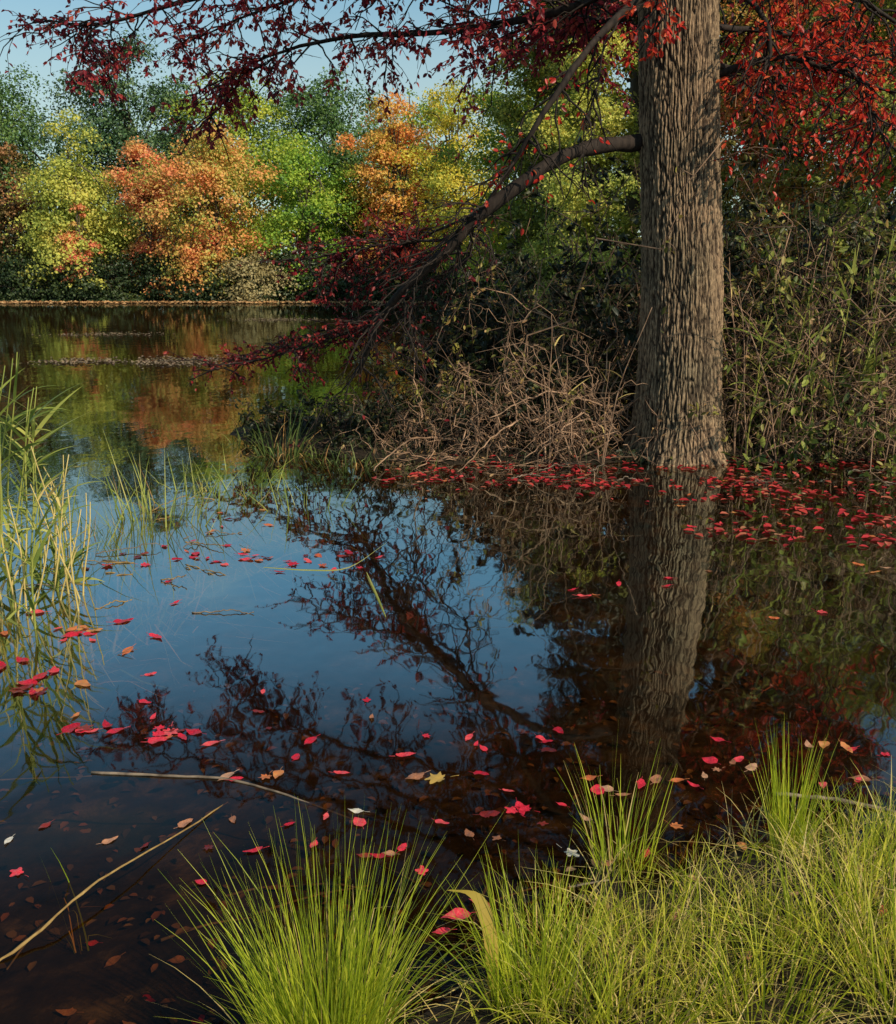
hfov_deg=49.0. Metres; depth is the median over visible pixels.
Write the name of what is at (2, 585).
reed
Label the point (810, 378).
reed
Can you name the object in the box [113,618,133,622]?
fallen leaf
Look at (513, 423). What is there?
dead branch
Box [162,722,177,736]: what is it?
fallen leaf
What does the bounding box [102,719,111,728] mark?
fallen leaf
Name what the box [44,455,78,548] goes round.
reed
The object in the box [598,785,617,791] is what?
fallen leaf
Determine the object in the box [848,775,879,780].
fallen leaf
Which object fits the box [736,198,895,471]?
bramble
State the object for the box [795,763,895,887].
grass tussock
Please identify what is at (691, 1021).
grass tussock
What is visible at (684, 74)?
tree
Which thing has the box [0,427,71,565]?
reed
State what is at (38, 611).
fallen leaf
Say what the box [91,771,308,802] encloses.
floating stick
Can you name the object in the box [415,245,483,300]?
shrub
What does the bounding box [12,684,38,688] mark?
fallen leaf
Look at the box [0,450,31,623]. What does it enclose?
reed
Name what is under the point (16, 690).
fallen leaf
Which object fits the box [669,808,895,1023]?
grass tussock
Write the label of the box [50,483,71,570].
reed
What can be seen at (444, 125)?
tree
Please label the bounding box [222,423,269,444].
sedge clump
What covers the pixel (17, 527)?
reed
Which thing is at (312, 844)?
fallen leaf
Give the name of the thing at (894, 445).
reed
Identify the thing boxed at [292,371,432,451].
bramble
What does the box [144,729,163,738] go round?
fallen leaf
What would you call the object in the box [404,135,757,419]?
bush
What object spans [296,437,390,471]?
sedge clump
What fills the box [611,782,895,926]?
grass tussock
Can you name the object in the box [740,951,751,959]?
fallen leaf
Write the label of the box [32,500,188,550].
sedge clump
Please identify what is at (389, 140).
tree
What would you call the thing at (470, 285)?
shrub
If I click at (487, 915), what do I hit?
dry leaf
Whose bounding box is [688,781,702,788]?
fallen leaf
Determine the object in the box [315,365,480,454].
bramble
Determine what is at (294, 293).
shrub
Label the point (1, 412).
reed
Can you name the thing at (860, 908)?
grass tussock
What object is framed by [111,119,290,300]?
tree
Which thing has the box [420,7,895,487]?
bramble
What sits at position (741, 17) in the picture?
tree
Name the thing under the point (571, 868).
sunken litter
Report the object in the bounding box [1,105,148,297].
tree
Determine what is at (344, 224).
tree
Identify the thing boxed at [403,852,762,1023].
grass tussock
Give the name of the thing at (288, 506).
sedge clump
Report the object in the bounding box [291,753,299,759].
fallen leaf
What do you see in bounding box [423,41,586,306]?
tree
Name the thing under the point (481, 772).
fallen leaf
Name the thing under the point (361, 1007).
grass tussock
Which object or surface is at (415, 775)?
fallen leaf
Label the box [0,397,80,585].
reed
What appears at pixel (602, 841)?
grass tussock
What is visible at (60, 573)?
reed
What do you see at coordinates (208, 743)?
fallen leaf
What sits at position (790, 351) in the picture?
reed
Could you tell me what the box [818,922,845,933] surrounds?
fallen leaf
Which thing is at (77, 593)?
reed
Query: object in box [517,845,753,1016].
grass tussock
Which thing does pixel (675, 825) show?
fallen leaf
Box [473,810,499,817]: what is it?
fallen leaf
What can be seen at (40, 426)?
reed
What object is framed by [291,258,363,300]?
shrub
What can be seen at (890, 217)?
bush
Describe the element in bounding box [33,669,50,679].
fallen leaf
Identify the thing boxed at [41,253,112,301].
shrub
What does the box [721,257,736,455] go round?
reed
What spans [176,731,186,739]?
fallen leaf
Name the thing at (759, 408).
bramble
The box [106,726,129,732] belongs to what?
fallen leaf
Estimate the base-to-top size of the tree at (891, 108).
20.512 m
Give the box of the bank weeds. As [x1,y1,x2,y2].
[223,410,890,464]
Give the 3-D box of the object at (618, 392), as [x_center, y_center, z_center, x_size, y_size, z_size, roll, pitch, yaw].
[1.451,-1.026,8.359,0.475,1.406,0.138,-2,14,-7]
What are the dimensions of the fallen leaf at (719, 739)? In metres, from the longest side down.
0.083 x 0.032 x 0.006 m
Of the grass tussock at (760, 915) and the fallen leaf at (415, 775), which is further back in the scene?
the fallen leaf at (415, 775)
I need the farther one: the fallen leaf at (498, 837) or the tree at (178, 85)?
the tree at (178, 85)
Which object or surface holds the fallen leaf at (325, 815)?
on the water
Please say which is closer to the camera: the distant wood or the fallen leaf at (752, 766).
the fallen leaf at (752, 766)
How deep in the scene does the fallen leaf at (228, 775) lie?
3.23 m
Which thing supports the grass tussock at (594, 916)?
on the ground at (461, 1014)
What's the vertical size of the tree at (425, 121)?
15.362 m
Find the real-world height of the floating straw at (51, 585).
0.032 m
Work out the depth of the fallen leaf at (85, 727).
3.57 m
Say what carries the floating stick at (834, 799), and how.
on the water
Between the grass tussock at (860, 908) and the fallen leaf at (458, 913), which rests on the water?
the fallen leaf at (458, 913)
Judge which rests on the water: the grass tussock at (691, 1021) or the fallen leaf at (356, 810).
the fallen leaf at (356, 810)
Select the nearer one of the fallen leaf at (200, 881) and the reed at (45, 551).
the fallen leaf at (200, 881)
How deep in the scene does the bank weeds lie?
8.98 m
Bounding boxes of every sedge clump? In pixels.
[1,452,153,563]
[1,534,120,595]
[16,471,134,522]
[23,431,250,549]
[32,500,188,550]
[110,441,303,515]
[154,456,302,506]
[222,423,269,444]
[223,393,338,461]
[244,470,364,519]
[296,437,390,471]
[296,442,332,461]
[358,458,421,469]
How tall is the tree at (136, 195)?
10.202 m
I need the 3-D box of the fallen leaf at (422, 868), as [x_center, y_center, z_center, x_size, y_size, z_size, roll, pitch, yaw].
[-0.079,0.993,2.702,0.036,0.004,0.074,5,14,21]
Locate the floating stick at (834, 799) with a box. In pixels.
[776,792,895,812]
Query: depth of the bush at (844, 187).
10.64 m
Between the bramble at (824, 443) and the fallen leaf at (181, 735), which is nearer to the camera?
the fallen leaf at (181, 735)
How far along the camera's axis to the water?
4.10 m
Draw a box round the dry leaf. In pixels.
[448,890,497,998]
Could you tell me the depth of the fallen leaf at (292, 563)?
5.60 m
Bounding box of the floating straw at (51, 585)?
[23,582,84,585]
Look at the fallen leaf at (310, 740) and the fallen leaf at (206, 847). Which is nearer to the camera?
the fallen leaf at (206, 847)
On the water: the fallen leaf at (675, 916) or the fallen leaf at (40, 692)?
the fallen leaf at (40, 692)
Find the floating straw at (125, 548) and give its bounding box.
[95,543,160,553]
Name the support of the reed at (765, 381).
on the ground at (461, 1014)
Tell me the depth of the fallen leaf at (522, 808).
3.03 m
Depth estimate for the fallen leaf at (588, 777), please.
3.22 m
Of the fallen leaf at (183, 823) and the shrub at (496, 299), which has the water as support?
the fallen leaf at (183, 823)
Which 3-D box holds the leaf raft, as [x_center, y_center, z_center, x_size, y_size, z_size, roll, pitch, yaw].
[-7.763,-5.065,27.892,7.689,0.068,21.888,0,14,0]
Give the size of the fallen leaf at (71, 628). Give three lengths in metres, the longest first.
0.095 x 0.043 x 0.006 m
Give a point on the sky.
(306, 66)
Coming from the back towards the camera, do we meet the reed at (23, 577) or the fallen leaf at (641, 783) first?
the reed at (23, 577)
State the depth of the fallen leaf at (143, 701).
3.79 m
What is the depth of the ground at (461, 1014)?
2.43 m
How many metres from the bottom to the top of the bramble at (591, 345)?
3.159 m
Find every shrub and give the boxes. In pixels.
[0,252,50,300]
[0,263,35,300]
[10,264,81,300]
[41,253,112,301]
[57,252,142,301]
[106,249,181,300]
[127,255,202,300]
[160,252,247,301]
[191,258,272,301]
[202,247,303,302]
[229,253,300,300]
[271,250,331,301]
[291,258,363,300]
[323,263,385,301]
[357,251,423,300]
[390,250,448,300]
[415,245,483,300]
[454,259,505,300]
[462,250,536,300]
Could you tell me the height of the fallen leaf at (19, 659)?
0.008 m
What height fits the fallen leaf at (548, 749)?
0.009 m
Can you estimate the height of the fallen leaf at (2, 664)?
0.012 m
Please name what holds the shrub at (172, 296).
on the ground at (461, 1014)
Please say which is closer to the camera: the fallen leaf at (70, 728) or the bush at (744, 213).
the fallen leaf at (70, 728)
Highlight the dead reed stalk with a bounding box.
[0,805,221,960]
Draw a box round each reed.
[0,352,56,571]
[0,358,69,552]
[0,365,27,581]
[0,369,54,574]
[0,386,81,571]
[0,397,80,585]
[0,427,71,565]
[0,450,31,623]
[0,453,88,582]
[0,493,87,628]
[0,574,17,605]
[1,381,88,593]
[1,436,61,606]
[1,533,27,614]
[3,499,37,612]
[6,484,113,581]
[15,472,87,564]
[17,473,117,595]
[17,534,62,616]
[30,476,79,598]
[31,441,70,593]
[31,513,54,618]
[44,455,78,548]
[44,467,75,546]
[48,454,68,600]
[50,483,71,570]
[60,509,80,599]
[63,493,86,567]
[67,490,79,610]
[69,502,90,598]
[264,545,382,570]
[366,572,385,615]
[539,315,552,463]
[541,379,556,456]
[553,335,588,456]
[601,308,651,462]
[601,363,609,463]
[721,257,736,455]
[722,304,811,449]
[727,274,776,463]
[728,267,848,455]
[734,285,750,458]
[734,298,753,455]
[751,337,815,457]
[758,330,812,462]
[762,345,793,453]
[763,296,851,455]
[784,245,873,453]
[789,296,836,462]
[801,309,838,460]
[815,261,895,460]
[822,231,895,445]
[831,285,884,458]
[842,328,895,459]
[843,369,895,460]
[845,273,882,457]
[880,411,895,464]
[884,404,895,462]
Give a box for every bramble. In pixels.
[231,384,348,437]
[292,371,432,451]
[307,306,488,441]
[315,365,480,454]
[323,319,595,472]
[325,184,603,447]
[349,394,463,466]
[411,326,637,481]
[417,91,814,444]
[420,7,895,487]
[432,333,691,470]
[453,271,722,474]
[527,131,895,466]
[573,240,895,453]
[602,0,895,464]
[720,60,895,478]
[723,239,895,485]
[723,271,895,461]
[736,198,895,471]
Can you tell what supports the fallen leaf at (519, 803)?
on the water
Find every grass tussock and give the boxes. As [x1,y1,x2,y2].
[154,797,532,1023]
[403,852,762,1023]
[407,829,647,1023]
[416,848,666,1016]
[484,860,835,1023]
[497,846,666,961]
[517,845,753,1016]
[538,842,874,994]
[556,737,685,882]
[572,869,895,1023]
[584,853,815,1023]
[610,835,801,940]
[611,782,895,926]
[615,805,895,1023]
[618,823,724,885]
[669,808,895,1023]
[729,783,895,1011]
[740,763,895,865]
[746,717,856,854]
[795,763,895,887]
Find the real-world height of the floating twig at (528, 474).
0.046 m
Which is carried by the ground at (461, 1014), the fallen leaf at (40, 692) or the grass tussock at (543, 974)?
the grass tussock at (543, 974)
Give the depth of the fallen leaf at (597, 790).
3.14 m
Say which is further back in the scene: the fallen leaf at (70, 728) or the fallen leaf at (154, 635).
the fallen leaf at (154, 635)
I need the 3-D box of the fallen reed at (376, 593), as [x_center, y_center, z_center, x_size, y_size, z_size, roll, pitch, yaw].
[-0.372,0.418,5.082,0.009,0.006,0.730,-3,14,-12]
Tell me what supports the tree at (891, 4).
on the ground at (461, 1014)
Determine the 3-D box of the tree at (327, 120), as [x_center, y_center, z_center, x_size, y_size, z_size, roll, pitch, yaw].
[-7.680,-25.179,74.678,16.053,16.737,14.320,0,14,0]
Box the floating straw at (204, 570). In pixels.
[185,564,226,575]
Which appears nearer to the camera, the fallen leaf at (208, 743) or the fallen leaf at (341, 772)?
the fallen leaf at (341, 772)
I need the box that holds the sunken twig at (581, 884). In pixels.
[570,879,608,886]
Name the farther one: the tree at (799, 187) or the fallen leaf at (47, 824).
the tree at (799, 187)
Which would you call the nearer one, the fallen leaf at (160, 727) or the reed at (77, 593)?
the fallen leaf at (160, 727)
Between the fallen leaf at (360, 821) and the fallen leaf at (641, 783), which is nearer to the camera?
the fallen leaf at (360, 821)
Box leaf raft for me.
[19,317,333,368]
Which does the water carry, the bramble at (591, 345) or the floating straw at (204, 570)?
the floating straw at (204, 570)
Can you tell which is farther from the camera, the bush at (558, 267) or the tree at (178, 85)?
the tree at (178, 85)
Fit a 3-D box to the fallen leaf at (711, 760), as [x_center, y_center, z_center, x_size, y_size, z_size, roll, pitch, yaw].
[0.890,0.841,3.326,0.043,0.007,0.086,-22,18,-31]
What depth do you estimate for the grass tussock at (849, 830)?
2.88 m
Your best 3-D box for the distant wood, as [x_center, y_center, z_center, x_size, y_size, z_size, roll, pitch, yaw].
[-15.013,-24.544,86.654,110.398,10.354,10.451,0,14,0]
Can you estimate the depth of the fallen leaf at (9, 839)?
2.86 m
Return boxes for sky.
[0,0,895,278]
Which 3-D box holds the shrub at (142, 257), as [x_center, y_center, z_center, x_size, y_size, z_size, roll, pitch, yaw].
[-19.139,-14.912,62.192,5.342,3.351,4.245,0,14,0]
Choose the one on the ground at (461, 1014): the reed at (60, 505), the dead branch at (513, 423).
the reed at (60, 505)
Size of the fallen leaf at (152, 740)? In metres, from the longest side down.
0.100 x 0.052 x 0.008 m
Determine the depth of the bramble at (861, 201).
9.51 m
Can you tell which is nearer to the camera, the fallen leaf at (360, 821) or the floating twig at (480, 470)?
the fallen leaf at (360, 821)
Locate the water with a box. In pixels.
[0,302,895,1023]
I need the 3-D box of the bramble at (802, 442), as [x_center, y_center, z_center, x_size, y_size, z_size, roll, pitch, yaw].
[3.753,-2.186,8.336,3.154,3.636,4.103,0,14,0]
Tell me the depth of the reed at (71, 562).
4.79 m
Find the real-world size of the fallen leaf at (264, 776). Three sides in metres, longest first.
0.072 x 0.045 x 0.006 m
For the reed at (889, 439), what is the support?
on the ground at (461, 1014)
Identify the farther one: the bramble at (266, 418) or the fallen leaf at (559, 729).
the bramble at (266, 418)
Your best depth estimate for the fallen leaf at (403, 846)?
2.83 m
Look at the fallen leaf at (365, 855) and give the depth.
2.79 m
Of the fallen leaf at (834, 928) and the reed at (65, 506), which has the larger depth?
the reed at (65, 506)
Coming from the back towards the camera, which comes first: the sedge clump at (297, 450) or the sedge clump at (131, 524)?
the sedge clump at (297, 450)
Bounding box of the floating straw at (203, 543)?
[186,541,221,545]
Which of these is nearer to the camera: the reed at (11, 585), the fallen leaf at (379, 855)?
the fallen leaf at (379, 855)
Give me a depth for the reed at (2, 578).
5.05 m
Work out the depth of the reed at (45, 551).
4.69 m
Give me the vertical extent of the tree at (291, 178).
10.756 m
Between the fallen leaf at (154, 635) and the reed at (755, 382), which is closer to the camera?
the fallen leaf at (154, 635)
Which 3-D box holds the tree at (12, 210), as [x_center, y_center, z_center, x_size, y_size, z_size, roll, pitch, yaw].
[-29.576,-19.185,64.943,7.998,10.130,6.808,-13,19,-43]
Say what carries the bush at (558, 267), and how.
on the ground at (461, 1014)
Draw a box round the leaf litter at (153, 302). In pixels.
[0,300,568,303]
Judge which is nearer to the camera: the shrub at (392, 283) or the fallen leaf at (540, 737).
the fallen leaf at (540, 737)
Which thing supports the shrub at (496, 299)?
on the ground at (461, 1014)
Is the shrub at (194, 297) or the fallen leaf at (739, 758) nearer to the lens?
the fallen leaf at (739, 758)
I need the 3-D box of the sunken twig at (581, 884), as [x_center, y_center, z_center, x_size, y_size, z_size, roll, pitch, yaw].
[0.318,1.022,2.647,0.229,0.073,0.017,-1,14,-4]
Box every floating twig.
[467,467,509,472]
[511,473,551,477]
[539,463,569,470]
[562,477,623,482]
[744,480,788,484]
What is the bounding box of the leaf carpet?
[373,453,895,546]
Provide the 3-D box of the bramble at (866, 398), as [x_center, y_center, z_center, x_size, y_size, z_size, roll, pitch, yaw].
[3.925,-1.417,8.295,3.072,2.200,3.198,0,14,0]
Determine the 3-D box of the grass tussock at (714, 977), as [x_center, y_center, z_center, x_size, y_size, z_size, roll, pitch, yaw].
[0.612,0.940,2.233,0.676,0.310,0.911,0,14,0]
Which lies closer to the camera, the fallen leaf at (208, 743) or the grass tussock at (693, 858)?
the grass tussock at (693, 858)
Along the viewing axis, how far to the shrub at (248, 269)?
59.83 m
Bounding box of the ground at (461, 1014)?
[1,280,895,1023]
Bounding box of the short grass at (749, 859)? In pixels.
[406,791,895,1023]
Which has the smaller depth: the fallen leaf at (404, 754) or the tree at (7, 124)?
the fallen leaf at (404, 754)
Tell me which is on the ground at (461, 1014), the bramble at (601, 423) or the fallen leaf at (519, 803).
the bramble at (601, 423)
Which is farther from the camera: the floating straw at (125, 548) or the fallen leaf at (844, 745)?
the floating straw at (125, 548)
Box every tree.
[0,0,895,466]
[0,60,122,283]
[0,142,55,287]
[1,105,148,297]
[3,22,232,287]
[53,203,105,299]
[93,136,191,291]
[99,70,246,262]
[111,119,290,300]
[152,68,338,259]
[230,129,380,292]
[237,64,420,267]
[315,159,401,282]
[329,88,457,284]
[330,88,488,285]
[373,75,510,279]
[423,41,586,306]
[470,0,628,293]
[505,14,640,312]
[530,0,722,315]
[602,0,796,307]
[719,0,895,314]
[720,0,872,307]
[767,0,895,320]
[787,5,895,213]
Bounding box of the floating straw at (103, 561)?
[61,556,133,562]
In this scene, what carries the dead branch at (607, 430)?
attached to the bramble at (601, 423)
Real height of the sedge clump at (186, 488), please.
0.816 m
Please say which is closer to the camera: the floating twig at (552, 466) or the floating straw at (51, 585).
the floating straw at (51, 585)
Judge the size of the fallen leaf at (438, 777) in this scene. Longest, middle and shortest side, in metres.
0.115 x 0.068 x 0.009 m
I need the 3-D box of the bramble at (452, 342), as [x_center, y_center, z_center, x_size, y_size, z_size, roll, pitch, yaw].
[0.251,-1.910,9.593,2.660,2.436,3.450,-3,14,-13]
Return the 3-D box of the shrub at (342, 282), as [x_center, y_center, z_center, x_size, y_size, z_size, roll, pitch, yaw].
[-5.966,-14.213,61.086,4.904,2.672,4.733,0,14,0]
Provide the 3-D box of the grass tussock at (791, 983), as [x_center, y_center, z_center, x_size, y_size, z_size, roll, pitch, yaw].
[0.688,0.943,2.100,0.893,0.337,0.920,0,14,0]
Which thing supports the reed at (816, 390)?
on the ground at (461, 1014)
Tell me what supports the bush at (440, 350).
on the ground at (461, 1014)
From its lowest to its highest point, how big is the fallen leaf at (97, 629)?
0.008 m
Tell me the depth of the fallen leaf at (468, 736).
3.50 m
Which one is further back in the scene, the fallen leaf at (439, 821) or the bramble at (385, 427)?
the bramble at (385, 427)
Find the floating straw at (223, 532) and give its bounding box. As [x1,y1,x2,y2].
[205,530,241,533]
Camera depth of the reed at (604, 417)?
8.47 m
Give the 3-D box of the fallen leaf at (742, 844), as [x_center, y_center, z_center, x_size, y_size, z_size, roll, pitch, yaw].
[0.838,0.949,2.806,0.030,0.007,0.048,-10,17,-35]
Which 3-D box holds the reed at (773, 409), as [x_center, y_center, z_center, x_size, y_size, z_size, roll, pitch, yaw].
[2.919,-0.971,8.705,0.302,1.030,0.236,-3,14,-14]
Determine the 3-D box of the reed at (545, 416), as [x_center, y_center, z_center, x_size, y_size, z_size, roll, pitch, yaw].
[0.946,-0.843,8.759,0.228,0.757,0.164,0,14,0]
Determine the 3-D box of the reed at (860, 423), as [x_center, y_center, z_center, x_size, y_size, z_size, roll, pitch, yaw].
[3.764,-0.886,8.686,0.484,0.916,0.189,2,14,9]
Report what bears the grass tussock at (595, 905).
on the ground at (461, 1014)
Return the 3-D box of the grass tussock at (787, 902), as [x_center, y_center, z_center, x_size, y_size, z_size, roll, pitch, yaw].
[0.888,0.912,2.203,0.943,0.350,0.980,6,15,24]
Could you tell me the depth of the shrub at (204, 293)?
60.52 m
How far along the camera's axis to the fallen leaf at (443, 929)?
2.47 m
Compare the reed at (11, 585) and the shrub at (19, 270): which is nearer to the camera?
the reed at (11, 585)
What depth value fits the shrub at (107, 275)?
60.85 m
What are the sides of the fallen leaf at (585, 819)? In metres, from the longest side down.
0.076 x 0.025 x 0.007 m
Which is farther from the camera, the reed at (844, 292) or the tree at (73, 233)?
the tree at (73, 233)
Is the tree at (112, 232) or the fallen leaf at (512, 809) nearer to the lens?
the fallen leaf at (512, 809)
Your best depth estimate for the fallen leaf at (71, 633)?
4.50 m
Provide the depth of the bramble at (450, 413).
8.86 m
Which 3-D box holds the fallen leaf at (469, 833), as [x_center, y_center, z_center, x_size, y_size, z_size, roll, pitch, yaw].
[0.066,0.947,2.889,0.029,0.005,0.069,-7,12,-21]
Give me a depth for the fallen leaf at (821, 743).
3.45 m
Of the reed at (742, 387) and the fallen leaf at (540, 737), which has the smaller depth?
the fallen leaf at (540, 737)
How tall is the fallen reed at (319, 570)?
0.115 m
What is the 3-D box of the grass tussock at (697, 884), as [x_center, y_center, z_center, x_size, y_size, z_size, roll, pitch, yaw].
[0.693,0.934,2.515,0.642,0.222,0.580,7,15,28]
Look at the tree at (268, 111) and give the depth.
70.08 m
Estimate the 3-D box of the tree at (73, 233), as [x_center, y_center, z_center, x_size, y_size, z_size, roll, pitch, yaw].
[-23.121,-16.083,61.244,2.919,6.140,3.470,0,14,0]
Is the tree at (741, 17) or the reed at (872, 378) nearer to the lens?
the reed at (872, 378)
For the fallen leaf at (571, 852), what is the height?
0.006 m
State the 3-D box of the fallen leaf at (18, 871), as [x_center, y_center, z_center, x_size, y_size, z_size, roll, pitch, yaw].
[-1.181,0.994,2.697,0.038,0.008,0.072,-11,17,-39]
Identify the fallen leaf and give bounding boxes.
[0,660,6,668]
[4,834,14,843]
[8,685,26,692]
[10,867,28,876]
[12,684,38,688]
[16,656,28,662]
[18,679,36,684]
[28,609,47,612]
[29,688,37,696]
[32,687,47,696]
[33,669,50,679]
[39,819,54,827]
[49,666,58,673]
[57,722,80,734]
[63,629,87,636]
[63,724,92,732]
[65,624,79,631]
[74,678,90,685]
[79,632,96,634]
[82,628,102,631]
[99,836,117,843]
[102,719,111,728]
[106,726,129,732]
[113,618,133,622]
[122,644,134,654]
[137,699,150,702]
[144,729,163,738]
[146,632,161,637]
[148,736,168,743]
[153,725,170,729]
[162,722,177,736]
[173,818,192,828]
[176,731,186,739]
[186,729,204,734]
[195,879,206,883]
[200,740,221,745]
[203,840,213,849]
[218,769,238,780]
[229,816,235,822]
[230,776,242,780]
[243,846,268,851]
[258,770,272,779]
[273,769,283,778]
[284,561,298,567]
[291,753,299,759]
[304,734,319,743]
[310,840,317,847]
[323,811,328,819]
[332,771,349,773]
[349,808,367,812]
[353,817,365,828]
[357,853,375,857]
[370,853,392,857]
[383,850,394,855]
[395,752,414,756]
[396,843,406,852]
[405,770,430,778]
[415,865,427,880]
[424,771,458,783]
[432,927,453,933]
[433,819,448,823]
[441,908,473,918]
[465,731,474,740]
[465,829,474,837]
[469,771,488,774]
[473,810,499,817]
[480,745,487,750]
[492,835,504,840]
[504,806,524,816]
[514,799,525,815]
[517,803,538,811]
[534,733,545,740]
[536,747,555,751]
[552,725,562,732]
[557,844,578,856]
[580,813,594,822]
[582,775,601,780]
[590,784,604,795]
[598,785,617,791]
[612,793,628,795]
[637,776,645,788]
[650,774,661,783]
[663,819,682,828]
[666,910,680,922]
[669,778,689,781]
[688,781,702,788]
[702,756,718,763]
[710,736,727,741]
[734,756,743,761]
[736,839,746,849]
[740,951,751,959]
[744,763,757,771]
[805,740,813,747]
[818,738,829,747]
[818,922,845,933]
[838,739,852,752]
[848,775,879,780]
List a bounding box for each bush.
[322,112,895,424]
[365,289,596,409]
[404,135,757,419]
[408,233,770,413]
[498,155,874,396]
[618,149,895,401]
[625,76,895,388]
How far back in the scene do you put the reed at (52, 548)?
5.65 m
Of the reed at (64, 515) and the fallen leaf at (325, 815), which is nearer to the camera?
the fallen leaf at (325, 815)
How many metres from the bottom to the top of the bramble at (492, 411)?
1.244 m
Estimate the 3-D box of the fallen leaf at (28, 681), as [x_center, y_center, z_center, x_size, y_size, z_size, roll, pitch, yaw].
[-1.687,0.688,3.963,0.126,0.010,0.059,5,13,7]
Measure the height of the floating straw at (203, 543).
0.034 m
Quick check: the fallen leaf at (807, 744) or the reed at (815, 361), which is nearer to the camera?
the fallen leaf at (807, 744)
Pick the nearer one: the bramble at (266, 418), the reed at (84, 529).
the reed at (84, 529)
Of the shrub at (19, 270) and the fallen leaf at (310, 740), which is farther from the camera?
the shrub at (19, 270)
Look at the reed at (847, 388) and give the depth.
8.58 m
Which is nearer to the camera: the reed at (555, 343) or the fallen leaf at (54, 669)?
the fallen leaf at (54, 669)
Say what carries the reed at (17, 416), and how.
on the ground at (461, 1014)
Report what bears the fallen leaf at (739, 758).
on the water
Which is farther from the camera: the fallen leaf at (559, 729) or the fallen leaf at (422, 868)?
the fallen leaf at (559, 729)
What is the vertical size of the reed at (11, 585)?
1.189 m
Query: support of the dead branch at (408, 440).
on the water
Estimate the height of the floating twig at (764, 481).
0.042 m
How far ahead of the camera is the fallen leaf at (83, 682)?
3.97 m
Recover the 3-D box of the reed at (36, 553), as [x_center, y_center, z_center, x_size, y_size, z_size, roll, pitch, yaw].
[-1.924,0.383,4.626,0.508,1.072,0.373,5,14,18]
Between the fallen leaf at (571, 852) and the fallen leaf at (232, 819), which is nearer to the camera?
the fallen leaf at (571, 852)
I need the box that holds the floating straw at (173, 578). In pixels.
[161,575,185,580]
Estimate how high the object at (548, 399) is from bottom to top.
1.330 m
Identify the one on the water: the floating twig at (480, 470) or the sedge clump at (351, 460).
the floating twig at (480, 470)
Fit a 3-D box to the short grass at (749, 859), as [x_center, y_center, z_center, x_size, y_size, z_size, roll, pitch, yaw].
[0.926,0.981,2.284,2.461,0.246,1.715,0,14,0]
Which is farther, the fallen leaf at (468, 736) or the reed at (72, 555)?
the reed at (72, 555)
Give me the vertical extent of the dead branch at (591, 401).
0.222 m
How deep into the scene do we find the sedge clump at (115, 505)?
6.69 m
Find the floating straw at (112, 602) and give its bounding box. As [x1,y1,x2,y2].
[94,599,131,608]
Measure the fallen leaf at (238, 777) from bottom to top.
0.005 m
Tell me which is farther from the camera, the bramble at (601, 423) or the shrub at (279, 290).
the shrub at (279, 290)
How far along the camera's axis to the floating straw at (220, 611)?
4.79 m
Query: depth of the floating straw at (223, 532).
6.26 m
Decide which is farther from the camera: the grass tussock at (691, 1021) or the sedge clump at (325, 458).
the sedge clump at (325, 458)
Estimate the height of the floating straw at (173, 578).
0.044 m
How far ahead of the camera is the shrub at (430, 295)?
61.21 m
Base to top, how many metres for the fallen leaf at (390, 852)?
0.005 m
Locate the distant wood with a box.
[0,182,871,287]
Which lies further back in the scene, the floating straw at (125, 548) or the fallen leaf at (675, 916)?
the floating straw at (125, 548)
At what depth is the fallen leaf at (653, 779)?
3.21 m
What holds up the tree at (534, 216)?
on the ground at (461, 1014)
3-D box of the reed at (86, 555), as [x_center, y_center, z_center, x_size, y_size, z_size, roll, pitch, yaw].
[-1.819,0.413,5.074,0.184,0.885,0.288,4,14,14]
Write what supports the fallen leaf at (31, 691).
on the water
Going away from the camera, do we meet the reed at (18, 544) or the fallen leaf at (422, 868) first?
the fallen leaf at (422, 868)
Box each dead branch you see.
[374,437,455,470]
[457,417,543,471]
[488,390,602,418]
[524,418,618,457]
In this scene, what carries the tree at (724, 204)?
on the ground at (461, 1014)
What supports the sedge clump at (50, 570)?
on the ground at (461, 1014)
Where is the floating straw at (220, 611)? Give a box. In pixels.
[192,609,253,613]
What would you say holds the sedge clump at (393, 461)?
on the ground at (461, 1014)
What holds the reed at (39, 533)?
on the ground at (461, 1014)
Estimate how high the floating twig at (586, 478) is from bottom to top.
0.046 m
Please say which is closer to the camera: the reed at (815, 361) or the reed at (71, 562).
the reed at (71, 562)
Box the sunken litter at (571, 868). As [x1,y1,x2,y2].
[565,859,607,900]
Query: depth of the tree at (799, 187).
31.16 m
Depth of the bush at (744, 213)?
10.55 m
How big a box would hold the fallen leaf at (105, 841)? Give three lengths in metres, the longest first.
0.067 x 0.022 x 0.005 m
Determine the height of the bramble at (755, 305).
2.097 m
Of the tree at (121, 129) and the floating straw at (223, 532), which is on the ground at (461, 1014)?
the tree at (121, 129)
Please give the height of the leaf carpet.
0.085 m
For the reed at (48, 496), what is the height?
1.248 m
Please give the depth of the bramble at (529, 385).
9.24 m
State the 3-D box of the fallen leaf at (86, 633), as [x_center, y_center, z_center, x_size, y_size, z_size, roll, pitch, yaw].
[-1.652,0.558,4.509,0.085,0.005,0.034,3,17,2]
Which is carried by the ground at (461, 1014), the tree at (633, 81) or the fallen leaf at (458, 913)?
the tree at (633, 81)
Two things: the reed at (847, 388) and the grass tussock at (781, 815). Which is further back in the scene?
the reed at (847, 388)

